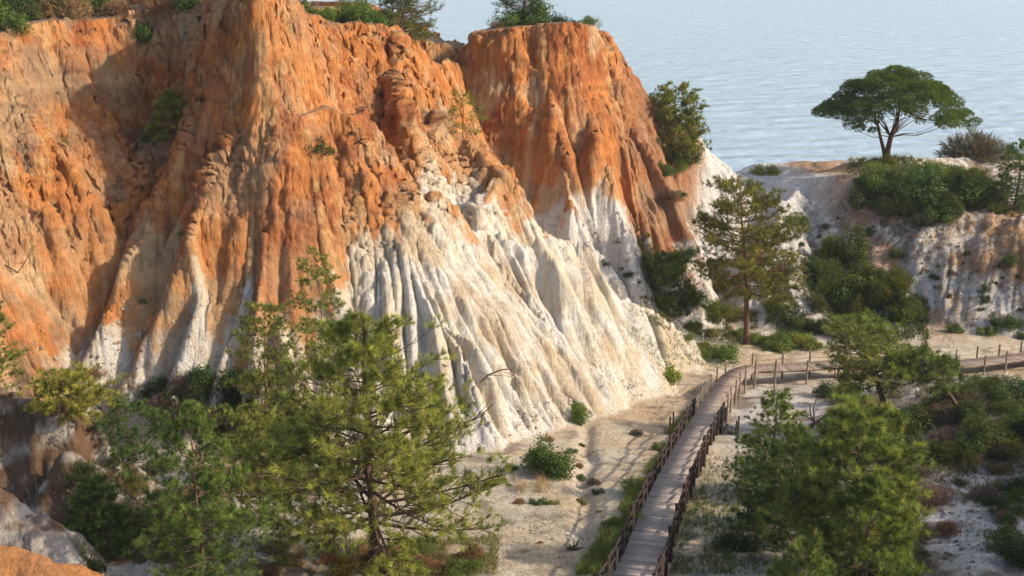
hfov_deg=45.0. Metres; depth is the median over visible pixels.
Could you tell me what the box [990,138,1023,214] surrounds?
pine tree
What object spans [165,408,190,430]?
heath shrub
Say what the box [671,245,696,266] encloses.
shrub
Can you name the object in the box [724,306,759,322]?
pine shrub
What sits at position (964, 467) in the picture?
dry grass
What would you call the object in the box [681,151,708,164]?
shrub
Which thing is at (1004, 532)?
shrub
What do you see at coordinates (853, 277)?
shrub
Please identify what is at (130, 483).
pine shrub
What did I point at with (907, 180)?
shrub
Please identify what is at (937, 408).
heath shrub
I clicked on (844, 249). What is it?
shrub
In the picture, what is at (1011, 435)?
pine shrub
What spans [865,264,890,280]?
shrub
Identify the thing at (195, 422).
pine tree
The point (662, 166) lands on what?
shrub
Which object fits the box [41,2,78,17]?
shrub
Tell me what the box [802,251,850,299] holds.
pine shrub
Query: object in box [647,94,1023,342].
hillside
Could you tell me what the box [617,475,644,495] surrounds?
shrub
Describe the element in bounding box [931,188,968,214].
pine shrub
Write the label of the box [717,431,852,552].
pine tree
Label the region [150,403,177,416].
shrub
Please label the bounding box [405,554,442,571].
heath shrub
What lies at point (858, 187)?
pine shrub
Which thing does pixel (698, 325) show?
shrub
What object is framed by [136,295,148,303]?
shrub
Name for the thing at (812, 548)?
pine tree
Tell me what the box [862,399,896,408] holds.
heath shrub
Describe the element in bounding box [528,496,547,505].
shrub
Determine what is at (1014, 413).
shrub
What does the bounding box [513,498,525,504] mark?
heath shrub
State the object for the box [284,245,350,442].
pine tree
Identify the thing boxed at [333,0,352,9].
shrub
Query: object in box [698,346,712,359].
shrub
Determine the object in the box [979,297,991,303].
shrub
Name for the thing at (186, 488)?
heath shrub
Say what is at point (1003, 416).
heath shrub
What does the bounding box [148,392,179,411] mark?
heath shrub
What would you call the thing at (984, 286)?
shrub
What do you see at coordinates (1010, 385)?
shrub
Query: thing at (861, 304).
pine shrub
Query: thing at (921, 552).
shrub
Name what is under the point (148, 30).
shrub
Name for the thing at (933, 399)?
shrub
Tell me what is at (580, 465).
heath shrub
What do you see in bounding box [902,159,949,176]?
shrub
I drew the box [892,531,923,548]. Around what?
heath shrub
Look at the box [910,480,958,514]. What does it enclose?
heath shrub
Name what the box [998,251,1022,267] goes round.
shrub
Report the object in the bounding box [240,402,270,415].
heath shrub
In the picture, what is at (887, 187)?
shrub
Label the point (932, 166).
shrub
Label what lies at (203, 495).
heath shrub
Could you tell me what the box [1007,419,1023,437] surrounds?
shrub
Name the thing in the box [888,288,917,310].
shrub
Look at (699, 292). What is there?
pine shrub
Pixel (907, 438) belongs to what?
shrub
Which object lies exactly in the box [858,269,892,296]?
shrub
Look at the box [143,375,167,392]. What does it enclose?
shrub
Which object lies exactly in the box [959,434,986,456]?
shrub
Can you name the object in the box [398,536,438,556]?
shrub
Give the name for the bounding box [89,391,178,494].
pine tree
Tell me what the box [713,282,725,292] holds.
pine shrub
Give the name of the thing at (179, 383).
heath shrub
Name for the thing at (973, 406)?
shrub
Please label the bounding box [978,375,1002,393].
pine shrub
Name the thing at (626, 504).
shrub
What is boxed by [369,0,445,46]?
pine tree
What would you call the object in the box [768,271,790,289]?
shrub
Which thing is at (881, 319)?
shrub
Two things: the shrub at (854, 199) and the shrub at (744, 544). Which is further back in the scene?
the shrub at (854, 199)
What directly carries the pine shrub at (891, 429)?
on the ground
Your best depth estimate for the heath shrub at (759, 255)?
119.35 m
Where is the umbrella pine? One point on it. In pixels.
(904, 84)
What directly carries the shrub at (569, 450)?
on the valley floor
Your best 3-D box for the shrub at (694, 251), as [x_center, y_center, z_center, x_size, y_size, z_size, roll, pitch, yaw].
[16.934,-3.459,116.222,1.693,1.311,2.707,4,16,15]
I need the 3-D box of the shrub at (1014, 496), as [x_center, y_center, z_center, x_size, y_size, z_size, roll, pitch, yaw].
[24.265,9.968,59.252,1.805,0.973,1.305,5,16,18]
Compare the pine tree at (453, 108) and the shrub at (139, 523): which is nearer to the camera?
the shrub at (139, 523)
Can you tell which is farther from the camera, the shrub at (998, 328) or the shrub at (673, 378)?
the shrub at (998, 328)
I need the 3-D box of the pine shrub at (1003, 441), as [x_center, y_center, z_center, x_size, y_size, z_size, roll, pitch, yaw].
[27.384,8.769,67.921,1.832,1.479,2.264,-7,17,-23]
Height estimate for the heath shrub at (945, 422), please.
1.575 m
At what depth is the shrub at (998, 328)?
112.88 m
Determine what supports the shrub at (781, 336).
on the valley floor
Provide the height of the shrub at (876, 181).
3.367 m
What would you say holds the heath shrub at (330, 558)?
on the valley floor
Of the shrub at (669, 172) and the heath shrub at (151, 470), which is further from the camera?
the shrub at (669, 172)
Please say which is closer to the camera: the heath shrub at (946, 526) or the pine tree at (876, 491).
the pine tree at (876, 491)
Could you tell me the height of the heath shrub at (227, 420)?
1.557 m
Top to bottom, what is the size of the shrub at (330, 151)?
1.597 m
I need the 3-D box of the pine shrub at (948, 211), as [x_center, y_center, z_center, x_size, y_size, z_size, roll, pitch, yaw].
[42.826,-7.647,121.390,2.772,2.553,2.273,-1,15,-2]
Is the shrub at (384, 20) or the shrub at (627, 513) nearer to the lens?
the shrub at (627, 513)
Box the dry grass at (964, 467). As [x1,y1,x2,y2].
[234,205,1023,575]
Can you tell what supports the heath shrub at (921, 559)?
on the valley floor
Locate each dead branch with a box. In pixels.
[4,252,30,273]
[477,368,520,387]
[804,395,825,429]
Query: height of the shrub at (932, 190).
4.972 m
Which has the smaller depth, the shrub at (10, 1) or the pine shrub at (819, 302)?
the shrub at (10, 1)
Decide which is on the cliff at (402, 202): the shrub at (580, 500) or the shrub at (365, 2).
the shrub at (365, 2)
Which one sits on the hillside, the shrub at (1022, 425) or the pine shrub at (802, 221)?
the pine shrub at (802, 221)
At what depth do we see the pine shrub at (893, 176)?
126.44 m
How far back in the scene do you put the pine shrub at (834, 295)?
119.14 m
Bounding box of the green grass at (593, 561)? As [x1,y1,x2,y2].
[170,311,759,575]
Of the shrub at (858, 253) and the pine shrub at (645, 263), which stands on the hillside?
the shrub at (858, 253)
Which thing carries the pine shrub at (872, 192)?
on the hillside
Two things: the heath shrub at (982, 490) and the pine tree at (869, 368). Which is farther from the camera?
the pine tree at (869, 368)
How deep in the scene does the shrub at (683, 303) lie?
113.05 m
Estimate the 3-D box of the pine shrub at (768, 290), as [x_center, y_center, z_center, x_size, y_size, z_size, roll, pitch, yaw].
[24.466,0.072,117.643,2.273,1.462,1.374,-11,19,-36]
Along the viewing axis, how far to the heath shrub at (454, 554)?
52.64 m
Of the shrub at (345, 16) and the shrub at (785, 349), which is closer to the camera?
the shrub at (345, 16)
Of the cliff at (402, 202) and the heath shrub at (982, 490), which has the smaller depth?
the heath shrub at (982, 490)
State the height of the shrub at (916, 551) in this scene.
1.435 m
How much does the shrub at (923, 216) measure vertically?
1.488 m
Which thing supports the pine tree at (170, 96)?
on the cliff at (402, 202)
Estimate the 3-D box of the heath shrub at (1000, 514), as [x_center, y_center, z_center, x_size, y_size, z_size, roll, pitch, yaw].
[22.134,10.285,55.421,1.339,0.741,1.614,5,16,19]
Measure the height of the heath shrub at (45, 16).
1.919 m
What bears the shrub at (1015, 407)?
on the valley floor
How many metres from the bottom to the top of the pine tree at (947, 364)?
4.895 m
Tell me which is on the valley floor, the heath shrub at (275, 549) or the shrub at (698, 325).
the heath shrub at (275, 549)
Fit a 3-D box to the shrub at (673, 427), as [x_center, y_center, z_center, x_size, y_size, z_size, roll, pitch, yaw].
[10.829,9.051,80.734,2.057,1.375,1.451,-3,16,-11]
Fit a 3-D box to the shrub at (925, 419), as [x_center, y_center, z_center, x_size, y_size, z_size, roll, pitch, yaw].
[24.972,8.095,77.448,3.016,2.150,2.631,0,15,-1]
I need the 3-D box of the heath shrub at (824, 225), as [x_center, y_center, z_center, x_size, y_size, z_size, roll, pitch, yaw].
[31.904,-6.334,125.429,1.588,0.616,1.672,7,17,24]
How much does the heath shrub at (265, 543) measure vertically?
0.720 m
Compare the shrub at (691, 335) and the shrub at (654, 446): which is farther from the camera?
the shrub at (691, 335)
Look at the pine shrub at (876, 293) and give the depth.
117.75 m
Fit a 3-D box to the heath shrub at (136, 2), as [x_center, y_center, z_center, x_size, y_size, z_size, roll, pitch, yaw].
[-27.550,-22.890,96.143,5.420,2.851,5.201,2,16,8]
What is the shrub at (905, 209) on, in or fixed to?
on the hillside
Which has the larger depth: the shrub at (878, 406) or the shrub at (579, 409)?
the shrub at (579, 409)
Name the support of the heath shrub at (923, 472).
on the valley floor
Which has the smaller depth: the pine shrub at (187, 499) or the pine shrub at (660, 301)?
the pine shrub at (187, 499)
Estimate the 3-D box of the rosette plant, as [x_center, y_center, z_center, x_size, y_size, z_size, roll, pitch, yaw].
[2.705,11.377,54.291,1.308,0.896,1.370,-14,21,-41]
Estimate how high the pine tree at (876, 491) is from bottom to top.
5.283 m
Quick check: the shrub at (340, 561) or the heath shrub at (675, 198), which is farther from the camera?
the heath shrub at (675, 198)
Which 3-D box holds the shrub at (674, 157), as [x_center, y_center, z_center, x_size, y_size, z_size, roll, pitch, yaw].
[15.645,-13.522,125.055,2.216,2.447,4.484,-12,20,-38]
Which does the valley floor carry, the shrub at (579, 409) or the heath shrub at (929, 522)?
the heath shrub at (929, 522)
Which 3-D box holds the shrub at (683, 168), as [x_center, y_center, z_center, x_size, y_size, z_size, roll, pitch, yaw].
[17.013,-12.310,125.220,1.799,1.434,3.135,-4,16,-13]
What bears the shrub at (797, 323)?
on the hillside
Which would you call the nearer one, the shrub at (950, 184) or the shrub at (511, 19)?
the shrub at (511, 19)
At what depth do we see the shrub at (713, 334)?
111.98 m
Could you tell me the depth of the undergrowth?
73.12 m
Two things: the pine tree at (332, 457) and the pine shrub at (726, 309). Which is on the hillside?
the pine shrub at (726, 309)
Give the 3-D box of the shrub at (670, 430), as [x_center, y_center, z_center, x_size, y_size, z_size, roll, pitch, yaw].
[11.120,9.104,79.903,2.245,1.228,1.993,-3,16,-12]
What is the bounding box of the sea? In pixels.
[300,0,1023,171]
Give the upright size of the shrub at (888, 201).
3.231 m
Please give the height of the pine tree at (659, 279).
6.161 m
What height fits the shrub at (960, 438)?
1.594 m
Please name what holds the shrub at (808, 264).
on the hillside
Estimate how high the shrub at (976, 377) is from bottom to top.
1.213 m
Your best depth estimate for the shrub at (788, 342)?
109.23 m
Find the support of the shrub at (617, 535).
on the valley floor
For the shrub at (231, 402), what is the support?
on the cliff at (402, 202)
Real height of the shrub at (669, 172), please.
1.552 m
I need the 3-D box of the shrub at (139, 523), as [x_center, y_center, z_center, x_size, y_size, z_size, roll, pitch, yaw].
[-16.638,10.584,56.655,3.532,1.842,2.278,-1,15,-3]
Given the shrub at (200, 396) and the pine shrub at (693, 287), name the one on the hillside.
the pine shrub at (693, 287)
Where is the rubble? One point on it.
(944, 514)
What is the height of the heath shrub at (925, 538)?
1.233 m
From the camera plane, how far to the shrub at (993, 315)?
113.30 m
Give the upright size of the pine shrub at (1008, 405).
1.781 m
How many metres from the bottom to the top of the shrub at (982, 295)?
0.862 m
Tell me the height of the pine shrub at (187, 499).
1.726 m
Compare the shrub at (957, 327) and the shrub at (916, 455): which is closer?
the shrub at (916, 455)
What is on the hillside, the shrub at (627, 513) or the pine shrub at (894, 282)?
the pine shrub at (894, 282)
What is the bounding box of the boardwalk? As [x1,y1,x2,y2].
[597,340,1023,575]
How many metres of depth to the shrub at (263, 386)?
72.20 m
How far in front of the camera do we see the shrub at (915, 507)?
57.07 m
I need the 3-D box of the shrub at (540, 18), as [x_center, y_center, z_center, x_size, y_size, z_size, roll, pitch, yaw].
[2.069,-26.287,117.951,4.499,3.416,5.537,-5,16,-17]
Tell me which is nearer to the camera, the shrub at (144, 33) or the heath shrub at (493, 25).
the shrub at (144, 33)
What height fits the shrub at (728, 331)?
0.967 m
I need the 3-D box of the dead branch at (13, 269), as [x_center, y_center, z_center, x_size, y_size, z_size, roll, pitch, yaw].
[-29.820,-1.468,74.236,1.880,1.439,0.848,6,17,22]
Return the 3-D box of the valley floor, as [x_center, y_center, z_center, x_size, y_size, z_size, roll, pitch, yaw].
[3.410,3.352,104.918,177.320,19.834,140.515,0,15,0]
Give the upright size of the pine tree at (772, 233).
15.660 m
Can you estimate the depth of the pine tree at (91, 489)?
52.08 m
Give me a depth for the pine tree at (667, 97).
122.94 m
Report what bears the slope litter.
on the valley floor
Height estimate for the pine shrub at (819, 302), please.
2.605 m
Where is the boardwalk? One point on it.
(645, 548)
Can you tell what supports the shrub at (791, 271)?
on the hillside
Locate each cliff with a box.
[0,0,683,467]
[118,0,662,312]
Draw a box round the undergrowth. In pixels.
[58,154,999,574]
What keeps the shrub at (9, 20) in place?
on the cliff at (402, 202)
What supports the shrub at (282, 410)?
on the cliff at (402, 202)
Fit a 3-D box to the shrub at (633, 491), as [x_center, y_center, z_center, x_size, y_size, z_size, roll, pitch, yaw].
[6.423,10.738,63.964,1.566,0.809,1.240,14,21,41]
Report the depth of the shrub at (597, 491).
65.54 m
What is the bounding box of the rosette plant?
[560,539,585,551]
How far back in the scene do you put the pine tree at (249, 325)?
65.20 m
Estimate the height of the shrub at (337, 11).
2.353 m
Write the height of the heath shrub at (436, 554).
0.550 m
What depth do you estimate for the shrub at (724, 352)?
104.95 m
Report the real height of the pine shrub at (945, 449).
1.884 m
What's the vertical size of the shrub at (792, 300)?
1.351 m
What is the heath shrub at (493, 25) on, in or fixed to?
on the cliff at (566, 112)
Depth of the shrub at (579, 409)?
83.07 m
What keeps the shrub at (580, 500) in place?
on the valley floor
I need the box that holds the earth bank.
[0,387,304,575]
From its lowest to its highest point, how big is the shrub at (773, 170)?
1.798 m
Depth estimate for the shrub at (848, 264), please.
121.06 m
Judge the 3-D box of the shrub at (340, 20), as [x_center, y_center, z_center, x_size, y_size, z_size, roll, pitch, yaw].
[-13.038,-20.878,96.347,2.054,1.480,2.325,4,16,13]
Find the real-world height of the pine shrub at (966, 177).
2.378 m
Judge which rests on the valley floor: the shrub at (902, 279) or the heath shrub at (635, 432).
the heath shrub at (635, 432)
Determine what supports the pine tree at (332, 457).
on the valley floor
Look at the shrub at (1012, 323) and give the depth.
112.85 m
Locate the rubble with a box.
[0,206,1023,574]
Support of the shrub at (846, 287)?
on the hillside
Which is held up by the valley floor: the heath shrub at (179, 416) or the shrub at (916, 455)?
the shrub at (916, 455)
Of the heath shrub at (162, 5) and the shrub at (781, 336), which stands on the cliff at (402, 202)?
the heath shrub at (162, 5)
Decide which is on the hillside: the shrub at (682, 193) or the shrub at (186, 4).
the shrub at (682, 193)
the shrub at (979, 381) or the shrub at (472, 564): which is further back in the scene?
the shrub at (979, 381)
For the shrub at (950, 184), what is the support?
on the hillside
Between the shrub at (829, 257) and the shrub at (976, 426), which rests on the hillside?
the shrub at (829, 257)
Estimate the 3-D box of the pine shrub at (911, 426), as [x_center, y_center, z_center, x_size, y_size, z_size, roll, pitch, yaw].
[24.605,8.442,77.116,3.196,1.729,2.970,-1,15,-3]
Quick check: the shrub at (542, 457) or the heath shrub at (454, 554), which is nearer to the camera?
the heath shrub at (454, 554)
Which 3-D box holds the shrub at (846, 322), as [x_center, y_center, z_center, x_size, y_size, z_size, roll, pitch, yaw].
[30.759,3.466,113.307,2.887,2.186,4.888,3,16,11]
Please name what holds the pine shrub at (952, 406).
on the ground
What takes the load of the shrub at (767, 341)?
on the valley floor
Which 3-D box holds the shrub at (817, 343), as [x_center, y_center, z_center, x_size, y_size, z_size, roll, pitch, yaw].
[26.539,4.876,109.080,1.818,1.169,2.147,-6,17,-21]
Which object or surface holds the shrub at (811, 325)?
on the valley floor
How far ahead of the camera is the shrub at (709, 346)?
106.67 m
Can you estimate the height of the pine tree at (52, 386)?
3.112 m
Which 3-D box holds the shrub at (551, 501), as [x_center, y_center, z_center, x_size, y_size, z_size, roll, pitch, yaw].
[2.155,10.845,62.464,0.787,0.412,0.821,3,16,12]
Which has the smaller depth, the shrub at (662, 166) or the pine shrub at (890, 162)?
the shrub at (662, 166)
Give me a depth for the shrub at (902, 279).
117.95 m
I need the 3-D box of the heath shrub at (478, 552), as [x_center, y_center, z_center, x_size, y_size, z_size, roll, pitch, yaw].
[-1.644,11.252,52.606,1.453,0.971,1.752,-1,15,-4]
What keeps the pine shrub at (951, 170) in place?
on the hillside
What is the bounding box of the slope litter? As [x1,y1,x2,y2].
[21,211,1023,498]
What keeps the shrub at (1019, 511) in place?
on the valley floor
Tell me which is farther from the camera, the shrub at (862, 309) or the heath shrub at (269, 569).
the shrub at (862, 309)
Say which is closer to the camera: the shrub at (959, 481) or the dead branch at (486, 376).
the shrub at (959, 481)
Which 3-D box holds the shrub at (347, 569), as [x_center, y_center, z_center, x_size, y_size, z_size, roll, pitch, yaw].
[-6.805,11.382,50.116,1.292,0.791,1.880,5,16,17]
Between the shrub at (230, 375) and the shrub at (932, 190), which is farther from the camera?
the shrub at (932, 190)
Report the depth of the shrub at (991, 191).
123.19 m
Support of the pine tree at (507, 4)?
on the cliff at (566, 112)
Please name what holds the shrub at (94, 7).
on the cliff at (402, 202)
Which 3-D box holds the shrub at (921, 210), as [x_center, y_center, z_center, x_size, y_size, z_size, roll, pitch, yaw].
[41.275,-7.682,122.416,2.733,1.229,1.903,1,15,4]
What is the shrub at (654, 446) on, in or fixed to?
on the valley floor
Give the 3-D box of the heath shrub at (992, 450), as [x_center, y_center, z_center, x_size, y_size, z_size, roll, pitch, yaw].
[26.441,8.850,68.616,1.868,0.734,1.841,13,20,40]
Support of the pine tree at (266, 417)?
on the valley floor
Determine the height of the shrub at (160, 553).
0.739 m
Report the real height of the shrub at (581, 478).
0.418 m
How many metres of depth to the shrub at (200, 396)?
72.77 m
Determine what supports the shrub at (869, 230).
on the hillside
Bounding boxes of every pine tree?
[0,298,29,398]
[23,360,127,427]
[60,472,145,562]
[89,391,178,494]
[121,398,288,575]
[142,86,187,146]
[203,299,313,489]
[216,398,300,524]
[231,305,515,575]
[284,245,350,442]
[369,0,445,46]
[434,90,488,137]
[491,0,550,21]
[641,250,700,316]
[647,79,712,159]
[688,174,815,344]
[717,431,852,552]
[730,385,817,487]
[750,388,940,575]
[761,528,838,575]
[807,475,931,575]
[815,307,926,405]
[883,342,973,406]
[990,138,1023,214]
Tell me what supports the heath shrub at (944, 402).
on the valley floor
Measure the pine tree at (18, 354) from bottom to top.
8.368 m
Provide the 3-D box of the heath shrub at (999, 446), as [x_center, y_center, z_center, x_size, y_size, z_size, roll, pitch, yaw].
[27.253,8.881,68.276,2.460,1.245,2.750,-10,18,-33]
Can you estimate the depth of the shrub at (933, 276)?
117.55 m
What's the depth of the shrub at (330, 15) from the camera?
94.55 m
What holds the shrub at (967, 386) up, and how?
on the ground
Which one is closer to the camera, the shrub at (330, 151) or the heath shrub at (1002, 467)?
the heath shrub at (1002, 467)
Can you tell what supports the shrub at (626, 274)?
on the cliff at (566, 112)
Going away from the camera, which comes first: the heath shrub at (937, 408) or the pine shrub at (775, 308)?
the heath shrub at (937, 408)
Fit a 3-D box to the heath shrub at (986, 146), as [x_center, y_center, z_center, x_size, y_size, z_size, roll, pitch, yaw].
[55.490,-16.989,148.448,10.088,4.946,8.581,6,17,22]
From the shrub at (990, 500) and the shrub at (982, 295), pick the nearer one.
the shrub at (990, 500)
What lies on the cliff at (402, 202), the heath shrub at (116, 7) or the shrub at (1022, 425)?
the heath shrub at (116, 7)
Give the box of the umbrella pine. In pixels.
[810,64,983,159]
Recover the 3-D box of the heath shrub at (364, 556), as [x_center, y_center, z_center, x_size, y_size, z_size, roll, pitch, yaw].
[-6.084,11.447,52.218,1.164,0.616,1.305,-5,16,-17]
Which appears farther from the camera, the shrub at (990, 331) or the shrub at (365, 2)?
the shrub at (990, 331)
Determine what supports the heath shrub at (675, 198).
on the hillside
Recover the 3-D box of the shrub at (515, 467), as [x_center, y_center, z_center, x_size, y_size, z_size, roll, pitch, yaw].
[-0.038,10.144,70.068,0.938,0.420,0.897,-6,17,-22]
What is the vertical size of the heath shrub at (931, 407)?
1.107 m
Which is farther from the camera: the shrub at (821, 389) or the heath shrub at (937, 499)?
the shrub at (821, 389)
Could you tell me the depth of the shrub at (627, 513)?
57.47 m
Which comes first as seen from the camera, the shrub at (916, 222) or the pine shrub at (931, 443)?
the pine shrub at (931, 443)
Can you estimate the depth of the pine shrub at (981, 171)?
125.65 m
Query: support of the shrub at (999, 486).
on the valley floor
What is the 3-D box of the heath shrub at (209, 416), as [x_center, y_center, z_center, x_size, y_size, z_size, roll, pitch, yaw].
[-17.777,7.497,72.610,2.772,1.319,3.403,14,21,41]
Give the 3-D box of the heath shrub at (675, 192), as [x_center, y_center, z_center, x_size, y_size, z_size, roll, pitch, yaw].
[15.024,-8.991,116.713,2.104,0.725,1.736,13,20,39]
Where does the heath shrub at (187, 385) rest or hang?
on the cliff at (402, 202)
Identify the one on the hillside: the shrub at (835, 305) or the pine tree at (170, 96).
the shrub at (835, 305)
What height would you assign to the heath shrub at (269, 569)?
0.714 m
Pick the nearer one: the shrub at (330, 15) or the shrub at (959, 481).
the shrub at (959, 481)
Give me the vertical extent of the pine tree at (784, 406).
6.212 m
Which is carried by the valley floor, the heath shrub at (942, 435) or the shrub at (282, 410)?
the heath shrub at (942, 435)
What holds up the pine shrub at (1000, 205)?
on the hillside
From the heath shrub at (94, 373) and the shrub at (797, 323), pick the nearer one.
the heath shrub at (94, 373)
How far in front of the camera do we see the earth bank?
57.87 m
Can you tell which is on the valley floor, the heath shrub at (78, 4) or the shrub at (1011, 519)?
the shrub at (1011, 519)
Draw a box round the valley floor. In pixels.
[97,320,1023,575]
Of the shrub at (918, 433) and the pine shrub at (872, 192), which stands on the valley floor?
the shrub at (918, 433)
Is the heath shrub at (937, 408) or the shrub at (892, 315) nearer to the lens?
the heath shrub at (937, 408)
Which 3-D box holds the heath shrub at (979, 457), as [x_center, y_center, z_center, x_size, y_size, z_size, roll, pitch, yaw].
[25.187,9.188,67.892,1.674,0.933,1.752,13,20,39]
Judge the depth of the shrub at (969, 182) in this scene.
122.86 m
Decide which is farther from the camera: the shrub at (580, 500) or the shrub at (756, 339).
the shrub at (756, 339)
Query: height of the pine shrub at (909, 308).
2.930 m
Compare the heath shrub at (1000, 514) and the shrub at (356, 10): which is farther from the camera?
the shrub at (356, 10)
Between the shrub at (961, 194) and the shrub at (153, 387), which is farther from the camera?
the shrub at (961, 194)
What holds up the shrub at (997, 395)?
on the valley floor
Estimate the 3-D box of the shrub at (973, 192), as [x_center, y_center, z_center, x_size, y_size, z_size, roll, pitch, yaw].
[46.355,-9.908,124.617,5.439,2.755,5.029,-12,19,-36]
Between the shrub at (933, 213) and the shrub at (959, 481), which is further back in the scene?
the shrub at (933, 213)
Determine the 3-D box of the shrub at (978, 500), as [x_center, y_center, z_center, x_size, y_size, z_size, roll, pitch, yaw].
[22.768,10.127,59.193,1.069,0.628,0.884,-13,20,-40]
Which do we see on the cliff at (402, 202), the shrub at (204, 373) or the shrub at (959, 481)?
the shrub at (204, 373)
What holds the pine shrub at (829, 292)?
on the hillside
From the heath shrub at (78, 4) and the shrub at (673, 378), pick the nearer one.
the heath shrub at (78, 4)
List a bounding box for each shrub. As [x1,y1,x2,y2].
[0,0,12,12]
[0,0,32,35]
[5,2,58,20]
[9,0,45,20]
[9,0,75,18]
[32,0,96,19]
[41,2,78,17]
[62,505,76,518]
[75,366,107,379]
[80,0,105,14]
[87,0,113,12]
[97,0,137,16]
[121,501,184,534]
[123,470,145,496]
[127,0,148,4]
[128,19,152,43]
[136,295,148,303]
[137,21,153,44]
[139,460,175,474]
[140,0,188,16]
[141,136,151,143]
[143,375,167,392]
[146,549,170,563]
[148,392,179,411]
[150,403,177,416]
[161,489,205,518]
[165,373,193,392]
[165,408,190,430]
[170,0,202,13]
[174,484,199,494]
[178,375,208,396]
[183,362,216,392]
[183,487,226,502]
[187,406,227,429]
[188,389,211,404]
[211,395,239,422]
[215,404,239,431]
[221,367,241,391]
[235,373,268,391]
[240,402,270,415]
[255,540,274,549]
[258,562,280,575]
[259,539,298,557]
[264,563,283,575]
[270,401,288,420]
[272,555,303,567]
[299,0,320,14]
[303,136,335,155]
[314,4,345,22]
[315,552,338,565]
[317,5,336,20]
[322,560,364,575]
[330,556,362,567]
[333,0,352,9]
[335,12,348,22]
[338,3,364,22]
[341,0,377,13]
[342,6,389,25]
[343,0,382,23]
[358,552,367,564]
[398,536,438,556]
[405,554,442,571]
[423,550,451,560]
[427,560,448,574]
[440,555,486,575]
[447,551,470,561]
[458,542,487,561]
[484,10,530,27]
[489,21,507,28]
[506,463,517,470]
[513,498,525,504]
[517,0,556,24]
[517,432,579,481]
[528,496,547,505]
[541,12,571,22]
[548,499,559,504]
[564,447,578,453]
[566,399,594,426]
[575,462,583,468]
[575,473,586,481]
[576,497,587,505]
[577,15,603,28]
[585,477,600,485]
[590,487,605,494]
[598,516,623,531]
[609,507,647,528]
[611,528,629,546]
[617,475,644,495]
[618,500,635,509]
[621,269,636,278]
[624,487,644,498]
[628,428,643,437]
[639,241,668,280]
[650,441,667,450]
[653,292,671,309]
[655,190,683,202]
[657,160,670,170]
[662,163,676,176]
[662,189,679,196]
[663,361,682,385]
[663,417,680,433]
[665,144,685,165]
[666,419,691,435]
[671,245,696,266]
[676,160,689,172]
[676,189,687,197]
[678,296,689,306]
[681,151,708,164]
[681,283,701,305]
[682,282,709,307]
[683,331,695,340]
[684,320,702,330]
[686,245,701,257]
[687,318,703,332]
[698,339,718,355]
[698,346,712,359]
[702,298,736,318]
[703,327,719,337]
[706,303,721,318]
[706,338,741,364]
[707,529,762,551]
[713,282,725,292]
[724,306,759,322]
[725,329,741,337]
[729,325,743,336]
[734,486,803,528]
[742,251,770,267]
[749,163,783,175]
[749,331,769,345]
[760,337,782,351]
[761,284,775,296]
[763,290,788,314]
[765,332,796,349]
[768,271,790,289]
[769,330,791,346]
[773,263,803,278]
[773,341,793,353]
[777,291,800,302]
[785,209,811,229]
[788,331,813,342]
[789,315,816,331]
[792,333,820,350]
[798,254,827,280]
[800,287,829,314]
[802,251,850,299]
[803,335,823,348]
[804,316,833,334]
[811,229,844,266]
[812,248,852,268]
[812,380,837,396]
[820,223,830,227]
[824,281,853,313]
[825,223,876,262]
[827,286,840,303]
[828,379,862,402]
[829,298,847,314]
[830,275,861,307]
[834,258,886,291]
[836,313,859,332]
[838,294,873,317]
[842,254,858,271]
[845,247,869,263]
[846,185,879,210]
[851,277,869,298]
[852,178,876,191]
[852,302,869,314]
[856,308,890,326]
[857,187,874,197]
[857,262,894,305]
[858,162,891,193]
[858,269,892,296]
[862,160,885,171]
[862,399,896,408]
[862,401,907,421]
[865,225,877,233]
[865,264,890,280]
[874,184,919,215]
[877,162,924,189]
[878,177,894,196]
[878,195,920,218]
[878,416,901,435]
[881,166,963,209]
[881,291,919,324]
[882,150,897,168]
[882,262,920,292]
[885,245,907,258]
[887,271,906,294]
[887,442,929,461]
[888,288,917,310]
[888,412,927,437]
[890,399,937,434]
[891,295,931,321]
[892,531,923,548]
[896,175,914,185]
[897,541,923,573]
[900,433,924,443]
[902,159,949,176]
[905,554,935,574]
[906,517,937,544]
[907,426,924,438]
[909,214,936,227]
[909,501,923,515]
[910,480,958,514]
[911,545,931,556]
[913,213,934,224]
[913,465,933,477]
[915,205,931,213]
[917,162,946,181]
[918,387,958,409]
[919,437,939,452]
[919,519,937,540]
[921,199,968,224]
[922,424,969,447]
[925,403,944,415]
[927,435,978,467]
[928,273,940,280]
[929,405,963,430]
[930,403,958,426]
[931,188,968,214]
[933,127,1010,166]
[933,518,960,537]
[934,399,959,409]
[936,199,962,221]
[938,172,957,193]
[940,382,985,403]
[943,164,958,182]
[944,322,965,333]
[945,163,967,179]
[946,388,993,413]
[946,431,973,458]
[947,396,986,418]
[951,477,970,487]
[953,169,993,206]
[953,176,1000,203]
[953,394,988,420]
[954,188,966,199]
[957,170,978,187]
[959,164,997,180]
[959,408,1007,451]
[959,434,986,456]
[962,191,996,208]
[963,448,983,465]
[965,482,1005,504]
[966,370,989,384]
[967,415,1020,445]
[969,376,1003,394]
[974,493,994,505]
[976,177,999,200]
[976,325,996,336]
[977,284,990,294]
[978,294,990,301]
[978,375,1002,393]
[978,492,1015,515]
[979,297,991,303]
[980,379,1015,409]
[981,519,1023,552]
[982,193,1016,214]
[982,442,999,456]
[984,312,997,324]
[985,323,1002,332]
[986,438,1023,460]
[989,479,1011,493]
[991,396,1023,418]
[991,462,1015,475]
[991,509,1016,523]
[992,535,1023,568]
[994,313,1023,330]
[994,414,1013,423]
[996,376,1023,401]
[996,437,1023,463]
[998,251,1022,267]
[998,403,1023,432]
[999,485,1023,502]
[1000,510,1019,529]
[1004,401,1023,415]
[1004,474,1023,493]
[1005,502,1023,518]
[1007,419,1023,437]
[1015,411,1023,436]
[1016,330,1023,338]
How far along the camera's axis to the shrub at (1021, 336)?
112.08 m

